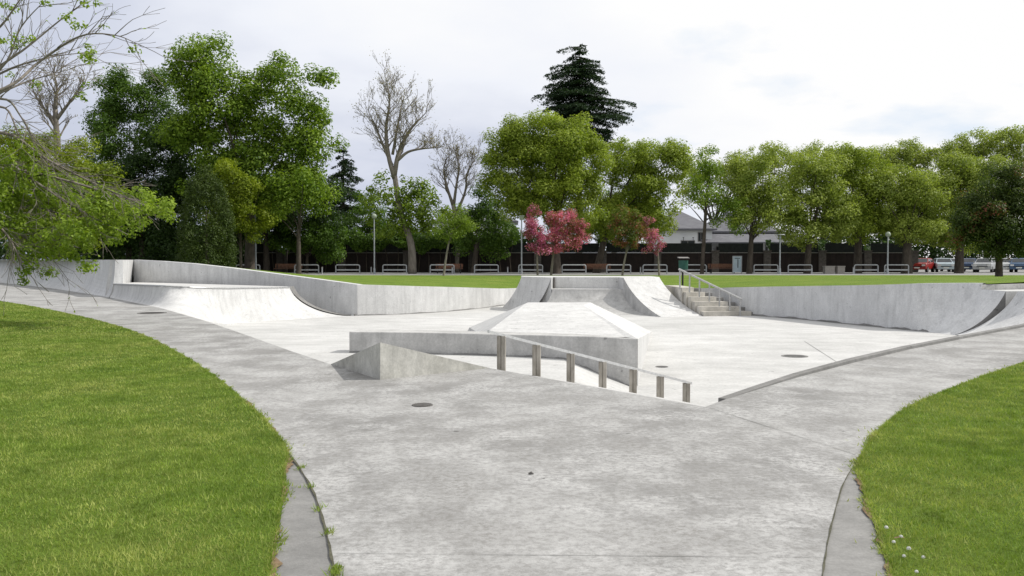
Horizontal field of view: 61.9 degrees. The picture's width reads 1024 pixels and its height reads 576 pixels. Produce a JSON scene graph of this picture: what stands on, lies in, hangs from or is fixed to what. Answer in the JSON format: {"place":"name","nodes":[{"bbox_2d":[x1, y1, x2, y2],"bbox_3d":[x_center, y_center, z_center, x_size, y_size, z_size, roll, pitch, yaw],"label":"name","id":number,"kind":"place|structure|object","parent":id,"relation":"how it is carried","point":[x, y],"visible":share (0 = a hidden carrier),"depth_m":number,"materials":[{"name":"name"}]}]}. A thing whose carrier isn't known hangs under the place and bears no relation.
{"place":"outdoors","nodes":[
{"label":"outdoors","id":0,"kind":"place"},
{"bbox_2d":[0,301,305,575],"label":"lawn","id":1,"kind":"structure","parent":0,"point":[153,552],"depth_m":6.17,"materials":[{"name":"green plant"}]},
{"bbox_2d":[0,0,201,317],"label":"overhanging tree","id":2,"kind":"object","parent":1,"relation":"on","point":[71,189],"visible":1,"depth_m":20.37,"materials":[{"name":"green plant"}]},
{"bbox_2d":[246,401,293,575],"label":"soil","id":3,"kind":"structure","parent":1,"relation":"on","point":[277,562],"depth_m":4.87,"materials":[{"name":"brown soil"}]},
{"bbox_2d":[274,459,332,575],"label":"asphalt strip","id":4,"kind":"object","parent":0,"point":[305,552],"visible":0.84,"depth_m":4.97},
{"bbox_2d":[289,454,336,575],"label":"joint","id":5,"kind":"object","parent":4,"relation":"on","point":[324,524],"visible":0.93,"depth_m":5.25,"materials":[{"name":"grey concrete"}]},
{"bbox_2d":[434,211,517,235],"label":"house","id":6,"kind":"structure","parent":0,"point":[515,221],"depth_m":115.79,"materials":[{"name":"grey glass"}]},
{"bbox_2d":[0,283,1023,575],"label":"path","id":7,"kind":"structure","parent":0,"point":[446,485],"depth_m":6.98,"materials":[{"name":"concrete"}]},
{"bbox_2d":[0,260,122,297],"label":"skate wall","id":8,"kind":"structure","parent":7,"relation":"on","point":[93,283],"depth_m":45.00,"materials":[{"name":"concrete"}]},
{"bbox_2d":[105,260,132,295],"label":"return wall","id":9,"kind":"structure","parent":7,"relation":"on","point":[127,270],"depth_m":40.38,"materials":[{"name":"concrete"}]},
{"bbox_2d":[293,463,346,575],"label":"weeds","id":10,"kind":"object","parent":7,"relation":"on","point":[335,568],"visible":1,"depth_m":4.94,"materials":[{"name":"green plant"}]},
{"bbox_2d":[404,553,759,556],"bbox_3d":[0.363,1.444,4.615,2.632,0.001,0.006,0,2,1],"label":"joint","id":11,"kind":"object","parent":7,"relation":"on","point":[621,555],"visible":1,"depth_m":4.61,"materials":[{"name":"concrete"}]},
{"bbox_2d":[0,0,1023,259],"label":"sky","id":12,"kind":"structure","parent":0,"point":[729,75],"materials":[{"name":"white"}]},
{"bbox_2d":[7,260,1023,287],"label":"lawn","id":13,"kind":"structure","parent":0,"point":[513,281],"depth_m":47.77,"materials":[{"name":"green plant"}]},
{"bbox_2d":[0,120,128,259],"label":"olive tree","id":14,"kind":"object","parent":13,"relation":"on","point":[81,165],"visible":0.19,"depth_m":61.12,"materials":[{"name":"green plant"}]},
{"bbox_2d":[173,164,239,267],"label":"conical bush","id":15,"kind":"object","parent":13,"relation":"on","point":[226,217],"visible":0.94,"depth_m":65.08,"materials":[{"name":"green plant"}]},
{"bbox_2d":[428,203,479,275],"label":"sapling","id":16,"kind":"object","parent":13,"relation":"on","point":[464,223],"visible":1,"depth_m":68.09,"materials":[{"name":"green plant"}]},
{"bbox_2d":[521,204,552,275],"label":"blossom tree","id":17,"kind":"object","parent":13,"relation":"on","point":[532,224],"visible":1,"depth_m":69.71,"materials":[{"name":"pink plant"}]},
{"bbox_2d":[538,208,591,274],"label":"blossom tree","id":18,"kind":"object","parent":13,"relation":"on","point":[560,234],"visible":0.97,"depth_m":70.72,"materials":[{"name":"pink plant"}]},
{"bbox_2d":[603,203,648,275],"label":"sapling","id":19,"kind":"object","parent":13,"relation":"on","point":[626,233],"visible":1,"depth_m":69.70,"materials":[{"name":"green plant"}]},
{"bbox_2d":[641,215,666,275],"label":"blossom tree","id":20,"kind":"object","parent":13,"relation":"on","point":[658,247],"visible":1,"depth_m":69.81,"materials":[{"name":"pink plant"}]},
{"bbox_2d":[678,257,689,285],"bbox_3d":[8.200,-0.688,40.860,0.520,1.630,0.480,0,2,0],"label":"litter bin","id":21,"kind":"object","parent":13,"relation":"on","point":[683,264],"visible":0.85,"depth_m":40.70,"materials":[{"name":"green metal"}]},
{"bbox_2d":[945,158,1023,276],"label":"chestnut tree","id":22,"kind":"object","parent":13,"relation":"on","point":[989,226],"visible":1,"depth_m":57.24,"materials":[{"name":"green plant"}]},
{"bbox_2d":[132,263,1023,561],"bbox_3d":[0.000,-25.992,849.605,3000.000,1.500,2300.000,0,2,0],"label":"ground","id":23,"kind":"structure","parent":0,"point":[994,283],"depth_m":72.03,"materials":[{"name":"grey concrete"}]},
{"bbox_2d":[17,36,101,257],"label":"bare tree","id":24,"kind":"object","parent":23,"relation":"on","point":[55,118],"visible":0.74,"depth_m":83.28,"materials":[{"name":"grey plant"}]},
{"bbox_2d":[325,147,371,234],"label":"cedar tree","id":25,"kind":"object","parent":23,"relation":"on","point":[344,164],"visible":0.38,"depth_m":102.92,"materials":[{"name":"green plant"}]},
{"bbox_2d":[348,49,465,273],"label":"bare tree","id":26,"kind":"object","parent":23,"relation":"on","point":[400,209],"visible":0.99,"depth_m":79.47,"materials":[{"name":"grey plant"}]},
{"bbox_2d":[428,124,484,271],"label":"bare tree","id":27,"kind":"object","parent":23,"relation":"on","point":[448,213],"visible":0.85,"depth_m":87.59,"materials":[{"name":"grey plant"}]},
{"bbox_2d":[237,243,918,271],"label":"boundary fence","id":28,"kind":"object","parent":23,"relation":"on","point":[836,254],"visible":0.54,"depth_m":87.84,"materials":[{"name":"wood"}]},
{"bbox_2d":[531,44,636,214],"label":"cedar tree","id":29,"kind":"object","parent":23,"relation":"on","point":[582,92],"visible":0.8,"depth_m":105.90,"materials":[{"name":"green plant"}]},
{"bbox_2d":[223,306,957,405],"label":"skate floor","id":30,"kind":"structure","parent":0,"point":[712,359],"depth_m":24.12,"materials":[{"name":"white concrete"}]},
{"bbox_2d":[110,282,349,326],"bbox_3d":[-12.164,0.451,36.619,8.572,1.534,19.078,-1,2,-34],"label":"quarter pipe","id":31,"kind":"object","parent":30,"relation":"on","point":[222,305],"visible":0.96,"depth_m":32.32,"materials":[{"name":"concrete"}]},
{"bbox_2d":[133,260,361,315],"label":"skate wall","id":32,"kind":"structure","parent":30,"relation":"on","point":[334,296],"depth_m":39.35,"materials":[{"name":"concrete"}]},
{"bbox_2d":[331,342,486,379],"bbox_3d":[-1.528,1.312,12.951,2.482,1.279,3.144,0,2,14],"label":"concrete wedge","id":33,"kind":"object","parent":30,"relation":"on","point":[380,361],"visible":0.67,"depth_m":11.74,"materials":[{"name":"grey concrete"}]},
{"bbox_2d":[357,285,515,315],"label":"skate wall","id":34,"kind":"structure","parent":30,"relation":"on","point":[384,300],"depth_m":37.94,"materials":[{"name":"concrete"}]},
{"bbox_2d":[349,330,636,385],"bbox_3d":[-0.435,1.402,17.297,6.062,1.013,0.895,1,2,17],"label":"curved ledge","id":35,"kind":"object","parent":30,"relation":"on","point":[621,350],"visible":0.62,"depth_m":17.05,"materials":[{"name":"concrete"}]},
{"bbox_2d":[469,302,651,381],"bbox_3d":[1.561,1.068,23.032,6.122,1.260,13.908,0,2,0],"label":"funbox","id":36,"kind":"object","parent":30,"relation":"on","point":[588,318],"visible":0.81,"depth_m":19.74,"materials":[{"name":"concrete"}]},
{"bbox_2d":[502,276,700,316],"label":"ramp block","id":37,"kind":"structure","parent":30,"relation":"on","point":[638,295],"depth_m":38.38,"materials":[{"name":"concrete"}]},
{"bbox_2d":[531,375,705,406],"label":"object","id":38,"kind":"object","parent":30,"relation":"on","point":[639,394],"visible":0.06,"depth_m":12.11,"materials":[{"name":"white concrete"}]},
{"bbox_2d":[487,330,691,402],"bbox_3d":[1.321,1.263,13.408,3.732,1.347,0.128,-1,2,-27],"label":"grind rail","id":39,"kind":"object","parent":38,"relation":"on","point":[536,358],"visible":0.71,"depth_m":13.18,"materials":[{"name":"metal"}]},
{"bbox_2d":[665,285,752,315],"bbox_3d":[8.505,0.532,38.595,2.624,1.160,5.622,-1,2,-20],"label":"stair","id":40,"kind":"object","parent":30,"relation":"on","point":[701,305],"visible":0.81,"depth_m":36.90,"materials":[{"name":"concrete"}]},
{"bbox_2d":[678,268,741,315],"bbox_3d":[8.520,0.156,36.825,2.897,2.010,0.089,1,2,36],"label":"handrail","id":41,"kind":"object","parent":40,"relation":"on","point":[709,284],"visible":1,"depth_m":36.78,"materials":[{"name":"grey metal"}]},
{"bbox_2d":[701,283,985,333],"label":"skate wall","id":42,"kind":"structure","parent":30,"relation":"on","point":[943,308],"depth_m":30.49,"materials":[{"name":"concrete"}]},
{"bbox_2d":[718,323,1023,401],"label":"kerb","id":43,"kind":"structure","parent":30,"relation":"on","point":[837,364],"depth_m":13.49,"materials":[{"name":"concrete"}]},
{"bbox_2d":[948,284,1023,334],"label":"quarter pipe","id":44,"kind":"object","parent":30,"relation":"on","point":[992,301],"visible":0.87,"depth_m":27.10,"materials":[{"name":"concrete"}]},
{"bbox_2d":[957,292,1023,334],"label":"quarter pipe","id":45,"kind":"object","parent":30,"relation":"on","point":[1011,313],"visible":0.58,"depth_m":26.00,"materials":[{"name":"concrete"}]},
{"bbox_2d":[283,269,1023,274],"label":"pavement","id":46,"kind":"structure","parent":0,"point":[970,272],"depth_m":80.63,"materials":[{"name":"grey concrete"}]},
{"bbox_2d":[0,224,244,267],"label":"undergrowth","id":47,"kind":"object","parent":46,"relation":"on","point":[3,250],"visible":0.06,"depth_m":86.49,"materials":[{"name":"green plant"}]},
{"bbox_2d":[34,102,218,261],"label":"broadleaf tree","id":48,"kind":"object","parent":46,"relation":"on","point":[173,167],"visible":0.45,"depth_m":78.51,"materials":[{"name":"green plant"}]},
{"bbox_2d":[77,63,178,259],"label":"broadleaf tree","id":49,"kind":"object","parent":46,"relation":"on","point":[110,113],"visible":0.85,"depth_m":80.52,"materials":[{"name":"green plant"}]},
{"bbox_2d":[199,157,278,267],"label":"young tree","id":50,"kind":"object","parent":46,"relation":"on","point":[232,178],"visible":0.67,"depth_m":71.22,"materials":[{"name":"green plant"}]},
{"bbox_2d":[150,30,349,269],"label":"oak tree","id":51,"kind":"object","parent":46,"relation":"on","point":[234,118],"visible":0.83,"depth_m":74.54,"materials":[{"name":"green plant"}]},
{"bbox_2d":[194,146,350,270],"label":"broadleaf tree","id":52,"kind":"object","parent":46,"relation":"on","point":[266,263],"visible":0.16,"depth_m":83.23,"materials":[{"name":"green plant"}]},
{"bbox_2d":[274,264,301,271],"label":"park bench","id":53,"kind":"object","parent":46,"relation":"on","point":[284,266],"visible":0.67,"depth_m":82.25,"materials":[{"name":"brown wood"}]},
{"bbox_2d":[256,164,342,273],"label":"broadleaf tree","id":54,"kind":"object","parent":46,"relation":"on","point":[306,180],"visible":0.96,"depth_m":73.19,"materials":[{"name":"green plant"}]},
{"bbox_2d":[294,264,318,273],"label":"hoop rail","id":55,"kind":"object","parent":46,"relation":"on","point":[308,269],"visible":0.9,"depth_m":78.96,"materials":[{"name":"grey metal"}]},
{"bbox_2d":[265,212,349,272],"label":"tree","id":56,"kind":"object","parent":46,"relation":"on","point":[323,243],"visible":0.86,"depth_m":83.15,"materials":[{"name":"green plant"}]},
{"bbox_2d":[92,225,547,265],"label":"undergrowth","id":57,"kind":"object","parent":46,"relation":"on","point":[524,240],"visible":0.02,"depth_m":91.57,"materials":[{"name":"green plant"}]},
{"bbox_2d":[335,264,359,273],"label":"hoop rail","id":58,"kind":"object","parent":46,"relation":"on","point":[347,269],"visible":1,"depth_m":78.95,"materials":[{"name":"grey metal"}]},
{"bbox_2d":[371,214,376,273],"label":"street lamp","id":59,"kind":"object","parent":46,"relation":"on","point":[373,216],"visible":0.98,"depth_m":76.85,"materials":[{"name":"metal"}]},
{"bbox_2d":[329,190,441,249],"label":"broadleaf tree","id":60,"kind":"object","parent":46,"relation":"on","point":[365,227],"visible":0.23,"depth_m":90.65,"materials":[{"name":"green plant"}]},
{"bbox_2d":[268,226,516,271],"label":"hedge","id":61,"kind":"object","parent":46,"relation":"on","point":[366,242],"visible":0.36,"depth_m":86.44,"materials":[{"name":"green plant"}]},
{"bbox_2d":[382,264,406,273],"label":"hoop rail","id":62,"kind":"object","parent":46,"relation":"on","point":[394,269],"visible":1,"depth_m":78.96,"materials":[{"name":"grey metal"}]},
{"bbox_2d":[430,264,454,273],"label":"hoop rail","id":63,"kind":"object","parent":46,"relation":"on","point":[442,269],"visible":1,"depth_m":78.96,"materials":[{"name":"grey metal"}]},
{"bbox_2d":[435,264,462,272],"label":"park bench","id":64,"kind":"object","parent":46,"relation":"on","point":[459,266],"visible":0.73,"depth_m":82.25,"materials":[{"name":"brown wood"}]},
{"bbox_2d":[451,184,520,272],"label":"broadleaf tree","id":65,"kind":"object","parent":46,"relation":"on","point":[489,239],"visible":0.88,"depth_m":84.35,"materials":[{"name":"green plant"}]},
{"bbox_2d":[474,264,498,273],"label":"hoop rail","id":66,"kind":"object","parent":46,"relation":"on","point":[486,269],"visible":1,"depth_m":78.96,"materials":[{"name":"grey metal"}]},
{"bbox_2d":[518,264,542,273],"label":"hoop rail","id":67,"kind":"object","parent":46,"relation":"on","point":[531,269],"visible":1,"depth_m":78.95,"materials":[{"name":"grey metal"}]},
{"bbox_2d":[474,107,615,273],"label":"round tree","id":68,"kind":"object","parent":46,"relation":"on","point":[564,147],"visible":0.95,"depth_m":77.61,"materials":[{"name":"green plant"}]},
{"bbox_2d":[561,264,585,273],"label":"hoop rail","id":69,"kind":"object","parent":46,"relation":"on","point":[562,269],"visible":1,"depth_m":78.96,"materials":[{"name":"grey metal"}]},
{"bbox_2d":[584,264,610,272],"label":"park bench","id":70,"kind":"object","parent":46,"relation":"on","point":[595,266],"visible":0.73,"depth_m":82.25,"materials":[{"name":"brown wood"}]},
{"bbox_2d":[562,187,667,248],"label":"broadleaf tree","id":71,"kind":"object","parent":46,"relation":"on","point":[597,240],"visible":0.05,"depth_m":89.22,"materials":[{"name":"green plant"}]},
{"bbox_2d":[606,264,630,273],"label":"hoop rail","id":72,"kind":"object","parent":46,"relation":"on","point":[618,269],"visible":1,"depth_m":78.96,"materials":[{"name":"grey metal"}]},
{"bbox_2d":[579,135,703,272],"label":"broadleaf tree","id":73,"kind":"object","parent":46,"relation":"on","point":[636,163],"visible":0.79,"depth_m":82.80,"materials":[{"name":"green plant"}]},
{"bbox_2d":[642,264,667,273],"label":"hoop rail","id":74,"kind":"object","parent":46,"relation":"on","point":[643,269],"visible":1,"depth_m":78.96,"materials":[{"name":"grey metal"}]},
{"bbox_2d":[674,146,749,221],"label":"tall tree","id":75,"kind":"object","parent":46,"relation":"on","point":[690,170],"visible":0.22,"depth_m":115.22,"materials":[{"name":"green plant"}]},
{"bbox_2d":[685,143,753,273],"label":"slim tree","id":76,"kind":"object","parent":46,"relation":"on","point":[705,167],"visible":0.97,"depth_m":77.46,"materials":[{"name":"green plant"}]},
{"bbox_2d":[708,264,734,272],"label":"park bench","id":77,"kind":"object","parent":46,"relation":"on","point":[719,266],"visible":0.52,"depth_m":82.25,"materials":[{"name":"brown wood"}]},
{"bbox_2d":[648,211,805,249],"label":"house","id":78,"kind":"structure","parent":46,"relation":"on","point":[690,229],"depth_m":104.95,"materials":[{"name":"white paint"}]},
{"bbox_2d":[732,256,741,273],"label":"information board","id":79,"kind":"object","parent":46,"relation":"on","point":[736,263],"visible":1,"depth_m":79.94,"materials":[{"name":"grey glass"}]},
{"bbox_2d":[711,140,812,273],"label":"plane tree","id":80,"kind":"object","parent":46,"relation":"on","point":[750,176],"visible":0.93,"depth_m":77.98,"materials":[{"name":"green plant"}]},
{"bbox_2d":[721,144,809,227],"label":"tall tree","id":81,"kind":"object","parent":46,"relation":"on","point":[778,164],"visible":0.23,"depth_m":114.70,"materials":[{"name":"green plant"}]},
{"bbox_2d":[753,264,778,273],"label":"hoop rail","id":82,"kind":"object","parent":46,"relation":"on","point":[754,269],"visible":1,"depth_m":78.96,"materials":[{"name":"grey metal"}]},
{"bbox_2d":[776,234,784,273],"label":"street lamp","id":83,"kind":"object","parent":46,"relation":"on","point":[780,252],"visible":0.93,"depth_m":76.90,"materials":[{"name":"metal"}]},
{"bbox_2d":[788,264,811,273],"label":"hoop rail","id":84,"kind":"object","parent":46,"relation":"on","point":[799,269],"visible":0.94,"depth_m":78.95,"materials":[{"name":"grey metal"}]},
{"bbox_2d":[767,145,864,273],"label":"plane tree","id":85,"kind":"object","parent":46,"relation":"on","point":[810,170],"visible":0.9,"depth_m":78.66,"materials":[{"name":"green plant"}]},
{"bbox_2d":[782,139,868,221],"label":"tall tree","id":86,"kind":"object","parent":46,"relation":"on","point":[812,150],"visible":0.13,"depth_m":114.63,"materials":[{"name":"green plant"}]},
{"bbox_2d":[822,266,834,273],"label":"block seat","id":87,"kind":"object","parent":46,"relation":"on","point":[828,269],"visible":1,"depth_m":79.69,"materials":[{"name":"grey concrete"}]},
{"bbox_2d":[765,239,913,249],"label":"undergrowth","id":88,"kind":"object","parent":46,"relation":"on","point":[821,245],"visible":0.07,"depth_m":98.90,"materials":[{"name":"green plant"}]},
{"bbox_2d":[823,141,899,272],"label":"plane tree","id":89,"kind":"object","parent":46,"relation":"on","point":[855,177],"visible":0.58,"depth_m":80.78,"materials":[{"name":"green plant"}]},
{"bbox_2d":[854,264,878,273],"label":"hoop rail","id":90,"kind":"object","parent":46,"relation":"on","point":[877,269],"visible":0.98,"depth_m":78.96,"materials":[{"name":"grey metal"}]},
{"bbox_2d":[885,232,890,273],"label":"street lamp","id":91,"kind":"object","parent":46,"relation":"on","point":[887,234],"visible":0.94,"depth_m":76.89,"materials":[{"name":"metal"}]},
{"bbox_2d":[851,143,936,242],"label":"tall tree","id":92,"kind":"object","parent":46,"relation":"on","point":[891,154],"visible":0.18,"depth_m":113.87,"materials":[{"name":"green plant"}]},
{"bbox_2d":[884,264,908,273],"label":"hoop rail","id":93,"kind":"object","parent":46,"relation":"on","point":[897,269],"visible":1,"depth_m":78.96,"materials":[{"name":"grey metal"}]},
{"bbox_2d":[864,162,954,273],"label":"plane tree","id":94,"kind":"object","parent":46,"relation":"on","point":[910,228],"visible":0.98,"depth_m":78.99,"materials":[{"name":"green plant"}]},
{"bbox_2d":[817,232,1021,269],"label":"undergrowth","id":95,"kind":"object","parent":46,"relation":"on","point":[931,249],"visible":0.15,"depth_m":112.65,"materials":[{"name":"green plant"}]},
{"bbox_2d":[913,258,934,271],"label":"parked car","id":96,"kind":"object","parent":46,"relation":"on","point":[926,264],"visible":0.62,"depth_m":87.91,"materials":[{"name":"paint"}]},
{"bbox_2d":[884,136,976,259],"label":"tall tree","id":97,"kind":"object","parent":46,"relation":"on","point":[933,152],"visible":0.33,"depth_m":114.07,"materials":[{"name":"green plant"}]},
{"bbox_2d":[933,258,954,271],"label":"parked car","id":98,"kind":"object","parent":46,"relation":"on","point":[945,263],"visible":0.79,"depth_m":88.78,"materials":[{"name":"paint"}]},
{"bbox_2d":[922,148,1015,272],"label":"plane tree","id":99,"kind":"object","parent":46,"relation":"on","point":[962,177],"visible":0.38,"depth_m":80.93,"materials":[{"name":"green plant"}]},
{"bbox_2d":[964,258,976,268],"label":"parked car","id":100,"kind":"object","parent":46,"relation":"on","point":[968,263],"visible":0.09,"depth_m":90.92,"materials":[{"name":"paint"}]},
{"bbox_2d":[936,126,1023,257],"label":"tall tree","id":101,"kind":"object","parent":46,"relation":"on","point":[985,149],"visible":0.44,"depth_m":114.37,"materials":[{"name":"green plant"}]},
{"bbox_2d":[973,258,994,272],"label":"parked car","id":102,"kind":"object","parent":46,"relation":"on","point":[980,263],"visible":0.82,"depth_m":86.77,"materials":[{"name":"paint"}]},
{"bbox_2d":[990,124,1023,178],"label":"tall tree","id":103,"kind":"object","parent":46,"relation":"on","point":[1019,134],"visible":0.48,"depth_m":114.20,"materials":[{"name":"green plant"}]},
{"bbox_2d":[1009,258,1023,271],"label":"parked car","id":104,"kind":"object","parent":46,"relation":"on","point":[1016,263],"visible":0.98,"depth_m":87.74,"materials":[{"name":"paint"}]},
{"bbox_2d":[823,469,886,575],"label":"asphalt strip","id":105,"kind":"object","parent":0,"point":[847,555],"visible":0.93,"depth_m":4.87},
{"bbox_2d":[822,463,854,575],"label":"joint","id":106,"kind":"object","parent":105,"relation":"on","point":[830,528],"visible":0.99,"depth_m":5.09,"materials":[{"name":"grey concrete"}]},
{"bbox_2d":[838,360,1023,575],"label":"lawn","id":107,"kind":"structure","parent":0,"point":[929,516],"depth_m":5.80,"materials":[{"name":"green plant"}]},
{"bbox_2d":[855,435,891,575],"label":"soil","id":108,"kind":"structure","parent":107,"relation":"on","point":[864,508],"depth_m":5.43,"materials":[{"name":"brown soil"}]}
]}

